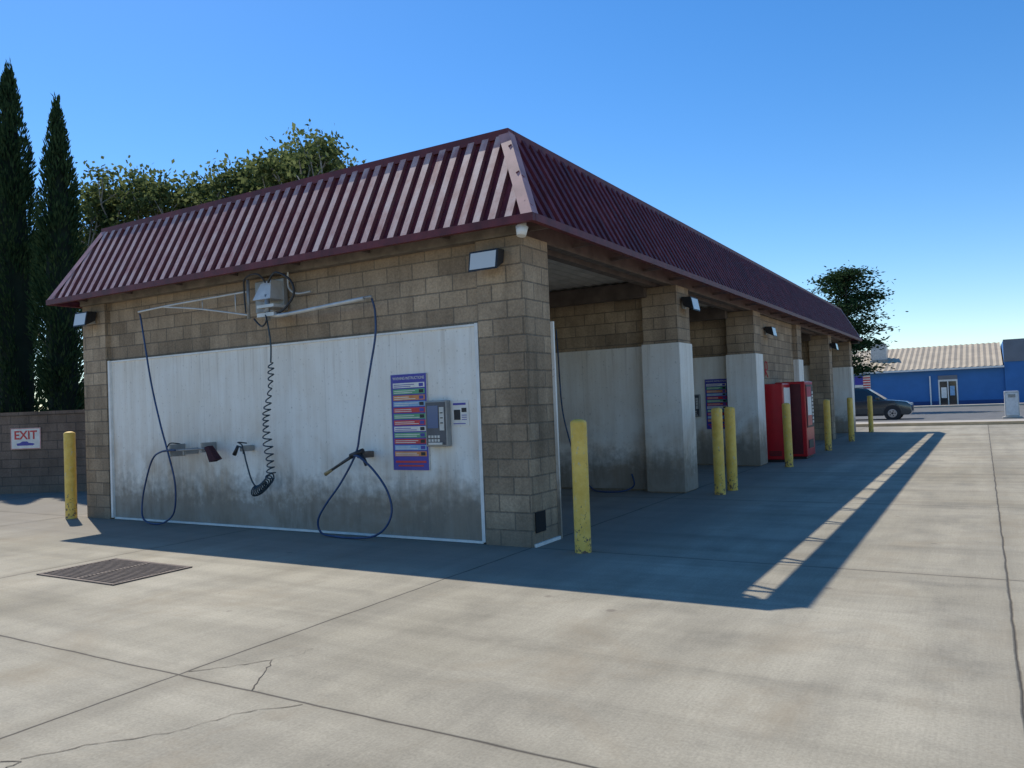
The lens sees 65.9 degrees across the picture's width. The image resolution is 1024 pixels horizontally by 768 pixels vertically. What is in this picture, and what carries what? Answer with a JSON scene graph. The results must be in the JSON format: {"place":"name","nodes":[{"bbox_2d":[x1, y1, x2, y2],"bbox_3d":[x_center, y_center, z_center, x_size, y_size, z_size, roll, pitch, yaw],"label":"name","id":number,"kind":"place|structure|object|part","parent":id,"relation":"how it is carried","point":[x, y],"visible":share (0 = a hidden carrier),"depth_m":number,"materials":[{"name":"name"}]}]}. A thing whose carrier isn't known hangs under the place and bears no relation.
{"place":"outdoors","nodes":[
{"label":"outdoors","id":0,"kind":"place"},
{"bbox_2d":[0,424,1023,767],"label":"concrete lot pavement","id":1,"kind":"structure","parent":0,"point":[846,602],"depth_m":5.52,"materials":[{"name":"grey concrete"}]},
{"bbox_2d":[0,60,47,412],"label":"cypress tree","id":2,"kind":"object","parent":1,"relation":"on","point":[17,347],"visible":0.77,"depth_m":23.93,"materials":[{"name":"green plant"}]},
{"bbox_2d":[0,413,86,493],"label":"wall","id":3,"kind":"structure","parent":1,"relation":"on","point":[41,470],"depth_m":18.03,"materials":[{"name":"brown brick"}]},
{"bbox_2d":[10,427,40,449],"bbox_3d":[-11.117,1.247,18.041,0.720,0.480,0.016,-2,-1,4],"label":"exit sign","id":4,"kind":"object","parent":3,"relation":"attached to","point":[25,438],"visible":1,"depth_m":18.04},
{"bbox_2d":[0,410,84,415],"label":"cap","id":5,"kind":"object","parent":3,"relation":"on","point":[42,412],"depth_m":18.04,"materials":[{"name":"concrete"}]},
{"bbox_2d":[24,92,88,411],"bbox_3d":[-12.807,-2.722,22.373,1.791,11.229,1.857,-3,-2,31],"label":"cypress tree","id":6,"kind":"object","parent":1,"relation":"on","point":[59,374],"visible":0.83,"depth_m":22.08,"materials":[{"name":"green plant"}]},
{"bbox_2d":[31,213,96,409],"bbox_3d":[-16.663,-1.692,30.297,6.550,9.434,7.247,-3,-2,31],"label":"sycamore tree","id":7,"kind":"object","parent":1,"relation":"on","point":[85,234],"visible":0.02,"depth_m":29.04,"materials":[{"name":"green plant"}]},
{"bbox_2d":[63,431,77,518],"bbox_3d":[-7.305,1.504,13.056,0.176,1.435,0.176,-3,-2,31],"label":"bollard","id":8,"kind":"object","parent":1,"relation":"on","point":[70,474],"visible":1,"depth_m":12.99,"materials":[{"name":"yellow metal"}]},
{"bbox_2d":[82,304,114,518],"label":"piers","id":9,"kind":"structure","parent":1,"relation":"on","point":[96,347],"depth_m":12.96,"materials":[{"name":"concrete"}]},
{"bbox_2d":[73,311,96,326],"bbox_3d":[-6.977,-1.058,12.923,0.342,0.240,0.243,-3,-2,31],"label":"flood light","id":10,"kind":"object","parent":9,"relation":"attached to","point":[84,318],"visible":1,"depth_m":12.83,"materials":[{"name":"grey metal"}]},
{"bbox_2d":[526,222,848,342],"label":"header beams","id":11,"kind":"structure","parent":9,"relation":"on","point":[592,258],"depth_m":12.14,"materials":[{"name":"brown paint"}]},
{"bbox_2d":[46,212,861,340],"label":"eave trim","id":12,"kind":"structure","parent":11,"relation":"attached to","point":[533,217],"depth_m":10.37,"materials":[{"name":"metal"}]},
{"bbox_2d":[47,231,105,299],"bbox_3d":[-7.288,-1.999,13.258,0.974,1.199,0.199,-2,-2,-14],"label":"hip flashing","id":13,"kind":"object","parent":12,"relation":"on","point":[76,265],"visible":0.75,"depth_m":13.21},
{"bbox_2d":[58,141,519,296],"bbox_3d":[-3.605,-2.173,11.066,9.190,1.190,0.620,-3,-2,31],"label":"mansard front sheet","id":14,"kind":"object","parent":12,"relation":"on","point":[475,203],"visible":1,"depth_m":9.96,"materials":[{"name":"paint"}]},
{"bbox_2d":[52,136,532,298],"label":"mansard front ribs","id":15,"kind":"object","parent":14,"relation":"attached to","point":[92,277],"visible":1,"depth_m":10.60,"materials":[{"name":"red metal"}]},
{"bbox_2d":[499,131,537,213],"bbox_3d":[0.072,-2.399,8.867,0.199,1.199,0.974,-2,-2,-14],"label":"hip flashing","id":16,"kind":"object","parent":12,"relation":"on","point":[519,181],"visible":1,"depth_m":8.83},
{"bbox_2d":[516,223,527,237],"bbox_3d":[0.109,-1.692,8.580,0.138,0.190,0.136,-3,-2,31],"label":"security camera","id":17,"kind":"object","parent":12,"relation":"attached to","point":[521,230],"visible":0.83,"depth_m":8.53,"materials":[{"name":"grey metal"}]},
{"bbox_2d":[851,340,859,343],"bbox_3d":[13.467,-1.640,30.950,0.250,0.110,0.450,-3,-2,31],"label":"end eave box","id":18,"kind":"object","parent":12,"relation":"attached to","point":[855,342],"visible":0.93,"depth_m":30.80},
{"bbox_3d":[6.680,-2.348,19.945,0.620,1.190,26.410,-3,-2,31],"label":"mansard roof right sheet","id":19,"kind":"object","parent":12,"relation":"on","visible":0},
{"bbox_2d":[508,137,859,337],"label":"mansard right ribs","id":20,"kind":"object","parent":19,"relation":"attached to","point":[564,194],"visible":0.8,"depth_m":12.18,"materials":[{"name":"paint"}]},
{"bbox_2d":[548,259,714,309],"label":"roof deck","id":21,"kind":"structure","parent":11,"relation":"on","point":[563,277],"depth_m":13.20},
{"bbox_2d":[549,283,833,342],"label":"beams","id":22,"kind":"structure","parent":11,"relation":"attached to","point":[618,292],"depth_m":14.04,"materials":[{"name":"brown paint"}]},
{"bbox_2d":[98,199,110,233],"bbox_3d":[-14.569,-1.816,28.497,1.343,9.977,1.316,-3,-2,31],"label":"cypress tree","id":23,"kind":"object","parent":1,"relation":"on","point":[102,224],"visible":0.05,"depth_m":28.53,"materials":[{"name":"green plant"}]},
{"bbox_2d":[36,558,191,585],"bbox_3d":[-4.200,1.973,8.343,1.350,0.012,0.890,-3,-2,31],"label":"drain grate","id":24,"kind":"object","parent":1,"relation":"on","point":[114,571],"visible":1,"depth_m":8.30,"materials":[{"name":"metal"}]},
{"bbox_2d":[36,155,227,248],"bbox_3d":[-13.562,-2.871,30.017,7.516,11.531,7.035,-2,-1,4],"label":"sycamore tree","id":25,"kind":"object","parent":1,"relation":"on","point":[145,195],"visible":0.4,"depth_m":28.59,"materials":[{"name":"green plant"}]},
{"bbox_2d":[20,704,301,758],"bbox_3d":[-1.746,1.771,4.045,1.322,0.001,0.088,-1,-2,-28],"label":"pavement crack","id":26,"kind":"object","parent":1,"relation":"on","point":[151,734],"visible":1,"depth_m":3.96,"materials":[{"name":"grey concrete"}]},
{"bbox_2d":[196,660,271,689],"bbox_3d":[-1.673,1.791,4.935,0.654,0.001,0.450,-3,-2,31],"label":"pavement crack","id":27,"kind":"object","parent":1,"relation":"on","point":[249,663],"visible":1,"depth_m":4.97,"materials":[{"name":"grey concrete"}]},
{"bbox_2d":[160,118,364,212],"bbox_3d":[-7.622,-3.315,28.971,8.496,11.901,8.260,-1,-2,-36],"label":"sycamore tree","id":28,"kind":"object","parent":1,"relation":"on","point":[318,156],"visible":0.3,"depth_m":27.54,"materials":[{"name":"green plant"}]},
{"bbox_2d":[317,298,392,538],"bbox_3d":[-1.943,0.448,9.930,1.228,2.962,0.328,-3,-2,31],"label":"pressure washer hose","id":29,"kind":"object","parent":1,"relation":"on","point":[362,454],"visible":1,"depth_m":9.72,"materials":[{"name":"black rubber"}]},
{"bbox_2d":[110,243,832,490],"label":"bay walls","id":30,"kind":"structure","parent":1,"relation":"on","point":[428,289],"depth_m":11.15,"materials":[{"name":"concrete"}]},
{"bbox_2d":[138,271,371,326],"bbox_3d":[-3.613,-1.114,10.897,4.652,0.733,0.394,-3,-2,31],"label":"wash boom arm","id":31,"kind":"object","parent":30,"relation":"attached to","point":[271,298],"visible":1,"depth_m":10.66},
{"bbox_2d":[139,314,221,524],"bbox_3d":[-4.872,0.484,11.674,1.815,3.199,0.335,-3,-2,31],"label":"foam brush hose","id":32,"kind":"object","parent":31,"relation":"hanging from","point":[208,448],"visible":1,"depth_m":11.69,"materials":[{"name":"black rubber"}]},
{"bbox_2d":[232,320,275,496],"bbox_3d":[-3.534,0.333,10.775,0.300,2.400,0.850,-1,-2,-41],"label":"coiled air hose","id":33,"kind":"object","parent":31,"relation":"hanging from","point":[243,448],"visible":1,"depth_m":10.61,"materials":[{"name":"black rubber"}]},
{"bbox_2d":[112,326,810,540],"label":"wall panels","id":34,"kind":"object","parent":30,"relation":"attached to","point":[317,393],"visible":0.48,"depth_m":11.05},
{"bbox_2d":[107,323,560,547],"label":"panel trim","id":35,"kind":"structure","parent":34,"relation":"attached to","point":[111,442],"depth_m":10.26,"materials":[{"name":"white paint"}]},
{"bbox_2d":[390,373,430,469],"bbox_3d":[-1.255,0.468,9.703,0.566,1.180,0.016,-3,-2,31],"label":"washing instructions sign","id":36,"kind":"object","parent":34,"relation":"attached to","point":[409,398],"visible":1,"depth_m":9.70,"materials":[{"name":"multicoloured plastic"}]},
{"bbox_2d":[425,400,451,446],"bbox_3d":[-0.890,0.472,9.425,0.320,0.550,0.120,-3,-2,31],"label":"payment terminal","id":37,"kind":"object","parent":34,"relation":"attached to","point":[438,421],"visible":1,"depth_m":9.38,"materials":[{"name":"grey metal"}]},
{"bbox_2d":[452,400,469,425],"bbox_3d":[-0.609,0.343,9.321,0.240,0.300,0.011,-3,-2,31],"label":"notice sign","id":38,"kind":"object","parent":34,"relation":"attached to","point":[460,412],"visible":1,"depth_m":9.32,"materials":[{"name":"white plastic"}]},
{"bbox_2d":[694,394,700,416],"bbox_3d":[4.281,0.509,18.555,0.300,0.520,0.120,-3,-2,31],"label":"payment terminal","id":39,"kind":"object","parent":34,"relation":"attached to","point":[697,398],"visible":0.49,"depth_m":18.48,"materials":[{"name":"grey metal"}]},
{"bbox_2d":[704,378,727,428],"bbox_3d":[4.761,0.464,18.329,0.536,1.160,0.016,-3,-2,31],"label":"washing instructions sign","id":40,"kind":"object","parent":34,"relation":"attached to","point":[716,396],"visible":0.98,"depth_m":18.34,"materials":[{"name":"purple plastic"}]},
{"bbox_2d":[80,224,850,342],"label":"fascia beam","id":41,"kind":"structure","parent":30,"relation":"attached to","point":[416,247],"depth_m":10.35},
{"bbox_2d":[287,272,310,294],"bbox_3d":[-2.864,-1.384,10.587,0.425,0.371,0.028,-3,-2,31],"label":"conduit","id":42,"kind":"object","parent":41,"relation":"attached to","point":[291,291],"visible":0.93,"depth_m":10.63,"materials":[{"name":"grey metal"}]},
{"bbox_2d":[79,225,852,338],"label":"eave outriggers","id":43,"kind":"object","parent":41,"relation":"attached to","point":[541,227],"visible":0.41,"depth_m":12.33,"materials":[{"name":"brown wood"}]},
{"bbox_2d":[570,419,591,553],"bbox_3d":[0.733,1.081,8.411,0.176,1.415,0.176,-3,-2,31],"label":"bollard","id":44,"kind":"object","parent":1,"relation":"on","point":[580,484],"visible":1,"depth_m":8.34,"materials":[{"name":"yellow metal"}]},
{"bbox_2d":[555,329,634,492],"bbox_3d":[1.406,0.430,14.035,1.429,2.952,0.381,-3,-2,31],"label":"bay hose","id":45,"kind":"object","parent":1,"relation":"on","point":[566,426],"visible":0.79,"depth_m":14.44,"materials":[{"name":"black rubber"}]},
{"bbox_2d":[475,235,855,547],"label":"piers","id":46,"kind":"structure","parent":1,"relation":"on","point":[517,414],"depth_m":9.03,"materials":[{"name":"brick"}]},
{"bbox_2d":[468,248,503,271],"bbox_3d":[-0.276,-1.392,8.924,0.380,0.240,0.243,-3,-2,31],"label":"flood light","id":47,"kind":"object","parent":46,"relation":"attached to","point":[486,259],"visible":1,"depth_m":8.83,"materials":[{"name":"grey metal"}]},
{"bbox_2d":[535,510,545,532],"bbox_3d":[0.323,1.552,8.905,0.011,0.230,0.230,-3,-2,31],"label":"pier vent","id":48,"kind":"object","parent":46,"relation":"attached to","point":[540,521],"visible":1,"depth_m":8.89,"materials":[{"name":"black metal"}]},
{"bbox_2d":[681,296,699,310],"bbox_3d":[3.042,-1.365,13.502,0.243,0.240,0.380,-3,-2,31],"label":"flood light","id":49,"kind":"object","parent":46,"relation":"attached to","point":[690,302],"visible":1,"depth_m":13.37,"materials":[{"name":"grey metal"}]},
{"bbox_2d":[830,343,838,349],"bbox_3d":[10.810,-1.255,26.509,0.243,0.240,0.380,-3,-2,31],"label":"flood light","id":50,"kind":"object","parent":46,"relation":"attached to","point":[834,345],"visible":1,"depth_m":26.36,"materials":[{"name":"grey metal"}]},
{"bbox_2d":[550,321,855,538],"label":"pier panels","id":51,"kind":"object","parent":1,"relation":"on","point":[669,418],"visible":0.56,"depth_m":13.50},
{"bbox_2d":[711,408,725,494],"bbox_3d":[3.372,1.092,12.896,0.176,1.415,0.176,-3,-2,31],"label":"bollard","id":52,"kind":"object","parent":1,"relation":"on","point":[718,452],"visible":1,"depth_m":12.82,"materials":[{"name":"yellow metal"}]},
{"bbox_2d":[724,407,737,490],"bbox_3d":[3.714,1.091,13.381,0.176,1.415,0.176,-3,-1,31],"label":"bollard","id":53,"kind":"object","parent":1,"relation":"on","point":[731,450],"visible":1,"depth_m":13.31,"materials":[{"name":"yellow metal"}]},
{"bbox_2d":[760,315,793,383],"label":"equipment room walls","id":54,"kind":"structure","parent":1,"relation":"on","point":[777,352],"depth_m":20.25,"materials":[{"name":"concrete"}]},
{"bbox_2d":[764,326,776,336],"bbox_3d":[6.248,-1.266,19.100,0.243,0.240,0.380,-3,-2,31],"label":"flood light","id":55,"kind":"object","parent":54,"relation":"attached to","point":[770,330],"visible":1,"depth_m":18.96,"materials":[{"name":"grey metal"}]},
{"bbox_2d":[764,383,792,461],"bbox_3d":[6.375,0.915,18.868,0.454,1.840,0.860,-3,-2,31],"label":"vending machine","id":56,"kind":"object","parent":1,"relation":"on","point":[777,396],"visible":0.64,"depth_m":18.52,"materials":[{"name":"red metal"}]},
{"bbox_2d":[782,403,793,466],"bbox_3d":[6.024,1.110,17.248,0.176,1.395,0.176,-4,-2,31],"label":"bollard","id":57,"kind":"object","parent":1,"relation":"on","point":[787,432],"visible":1,"depth_m":17.18,"materials":[{"name":"yellow metal"}]},
{"bbox_2d":[775,381,814,458],"bbox_3d":[7.072,0.888,19.656,0.726,1.880,0.992,-3,-2,31],"label":"vending machine","id":58,"kind":"object","parent":1,"relation":"on","point":[802,415],"visible":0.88,"depth_m":19.17,"materials":[{"name":"red metal"}]},
{"bbox_2d":[823,399,831,450],"bbox_3d":[8.645,1.120,21.623,0.176,1.395,0.176,-3,-2,31],"label":"bollard","id":59,"kind":"object","parent":1,"relation":"on","point":[827,424],"visible":1,"depth_m":21.55,"materials":[{"name":"yellow metal"}]},
{"bbox_2d":[847,397,854,440],"bbox_3d":[10.802,1.127,25.168,0.176,1.395,0.176,-3,-2,31],"label":"bollard","id":60,"kind":"object","parent":1,"relation":"on","point":[850,419],"visible":1,"depth_m":25.10,"materials":[{"name":"yellow metal"}]},
{"bbox_2d":[867,396,873,431],"bbox_3d":[13.689,1.141,30.142,0.176,1.395,0.176,-3,-2,31],"label":"bollard","id":61,"kind":"object","parent":1,"relation":"on","point":[870,414],"visible":0.98,"depth_m":30.07,"materials":[{"name":"yellow metal"}]},
{"bbox_2d":[0,0,1023,406],"label":"sky","id":62,"kind":"structure","parent":0,"point":[800,138],"materials":[{"name":"blue"}]},
{"bbox_2d":[853,365,1004,401],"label":"walls","id":63,"kind":"structure","parent":0,"point":[982,384],"depth_m":67.08,"materials":[{"name":"blue paint"}]},
{"bbox_2d":[854,376,870,388],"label":"flag mural","id":64,"kind":"object","parent":63,"relation":"attached to","point":[863,381],"visible":0.8,"depth_m":69.90},
{"bbox_2d":[852,342,1002,371],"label":"gable roof","id":65,"kind":"structure","parent":63,"relation":"on","point":[964,355],"depth_m":70.00,"materials":[{"name":"beige metal"}]},
{"bbox_2d":[870,344,887,362],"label":"rooftop hvac","id":66,"kind":"object","parent":65,"relation":"on","point":[879,355],"visible":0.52,"depth_m":72.03,"materials":[{"name":"grey metal"}]},
{"bbox_2d":[860,365,1003,373],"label":"roof gutter","id":67,"kind":"object","parent":65,"relation":"attached to","point":[938,369],"visible":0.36,"depth_m":66.44,"materials":[{"name":"white paint"}]},
{"bbox_2d":[938,375,956,379],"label":"door sign","id":68,"kind":"object","parent":63,"relation":"attached to","point":[944,377],"visible":1,"depth_m":66.51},
{"bbox_2d":[938,379,958,404],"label":"door frame","id":69,"kind":"object","parent":63,"relation":"attached to","point":[947,380],"visible":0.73,"depth_m":66.48,"materials":[{"name":"white metal"}]},
{"bbox_2d":[940,381,956,404],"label":"door glass","id":70,"kind":"object","parent":69,"relation":"in","point":[952,400],"visible":0.64,"depth_m":66.47,"materials":[{"name":"black glass"}]},
{"bbox_2d":[941,387,946,397],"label":"door poster","id":71,"kind":"object","parent":70,"relation":"attached to","point":[944,392],"depth_m":66.64,"materials":[{"name":"white paper"}]},
{"bbox_2d":[950,386,954,394],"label":"door poster","id":72,"kind":"object","parent":69,"relation":"attached to","point":[952,390],"depth_m":66.34,"materials":[{"name":"paper"}]},
{"bbox_2d":[913,399,1003,405],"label":"base band","id":73,"kind":"object","parent":63,"relation":"attached to","point":[965,402],"depth_m":65.69,"materials":[{"name":"blue paint"}]},
{"bbox_2d":[856,405,1023,421],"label":"road","id":74,"kind":"structure","parent":0,"point":[959,413],"depth_m":45.92,"materials":[{"name":"grey asphalt"}]},
{"bbox_2d":[802,260,908,377],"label":"cedar tree","id":75,"kind":"object","parent":74,"relation":"on","point":[846,300],"visible":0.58,"depth_m":54.98,"materials":[{"name":"green plant"}]},
{"bbox_2d":[854,387,913,419],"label":"parked suv","id":76,"kind":"object","parent":74,"relation":"on","point":[890,409],"visible":0.57,"depth_m":42.02,"materials":[{"name":"teal paint"}]},
{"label":"window front","id":77,"kind":"part","parent":76,"relation":"part of","materials":[{"name":"black glass"}]},
{"bbox_2d":[1003,391,1022,417],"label":"utility cabinet","id":78,"kind":"object","parent":74,"relation":"on","point":[1011,404],"visible":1,"depth_m":37.84,"materials":[{"name":"grey metal"}]},
{"bbox_3d":[23.980,0.959,37.849,0.500,1.050,0.014,-3,-2,31],"label":"door","id":79,"kind":"part","parent":78,"relation":"part of","materials":[{"name":"white paint"}]},
{"bbox_2d":[856,419,1023,423],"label":"sidewalk pavement","id":80,"kind":"structure","parent":0,"point":[943,421],"depth_m":34.12,"materials":[{"name":"concrete"}]},
{"bbox_2d":[921,403,1003,405],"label":"sidewalk pavement","id":81,"kind":"structure","parent":0,"point":[960,404],"depth_m":64.46,"materials":[{"name":"concrete"}]},
{"bbox_2d":[1000,341,1023,402],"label":"tall block","id":82,"kind":"structure","parent":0,"point":[1014,374],"depth_m":63.97,"materials":[{"name":"blue paint"}]},
{"bbox_2d":[1003,338,1023,361],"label":"tall parapet","id":83,"kind":"structure","parent":82,"relation":"attached to","point":[1013,349],"depth_m":63.95,"materials":[{"name":"grey paint"}]},
{"label":"ground","id":84,"kind":"structure","parent":0,"visible":0},
{"bbox_2d":[929,376,931,404],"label":"awning post","id":85,"kind":"object","parent":84,"relation":"on","point":[930,390],"visible":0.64,"depth_m":67.05,"materials":[{"name":"white metal"}]},
{"bbox_2d":[856,419,1007,422],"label":"kerb","id":86,"kind":"structure","parent":84,"relation":"on","point":[945,420],"depth_m":34.76,"materials":[{"name":"concrete"}]},
{"bbox_2d":[856,421,1023,426],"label":"kerb","id":87,"kind":"structure","parent":84,"relation":"on","point":[944,423],"depth_m":33.21,"materials":[{"name":"beige paint"}]},
{"bbox_2d":[914,403,1023,407],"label":"kerb","id":88,"kind":"structure","parent":84,"relation":"on","point":[962,405],"depth_m":63.01,"materials":[{"name":"concrete"}]},
{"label":"mansard roof posts","id":89,"kind":"object","parent":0,"visible":0},
{"bbox_2d":[101,128,840,309],"bbox_3d":[2.982,-2.735,22.153,8.056,0.105,25.290,-3,-2,31],"label":"top cap","id":90,"kind":"object","parent":89,"relation":"on","point":[434,150],"visible":0.43,"depth_m":11.03,"materials":[{"name":"red metal"}]}
]}

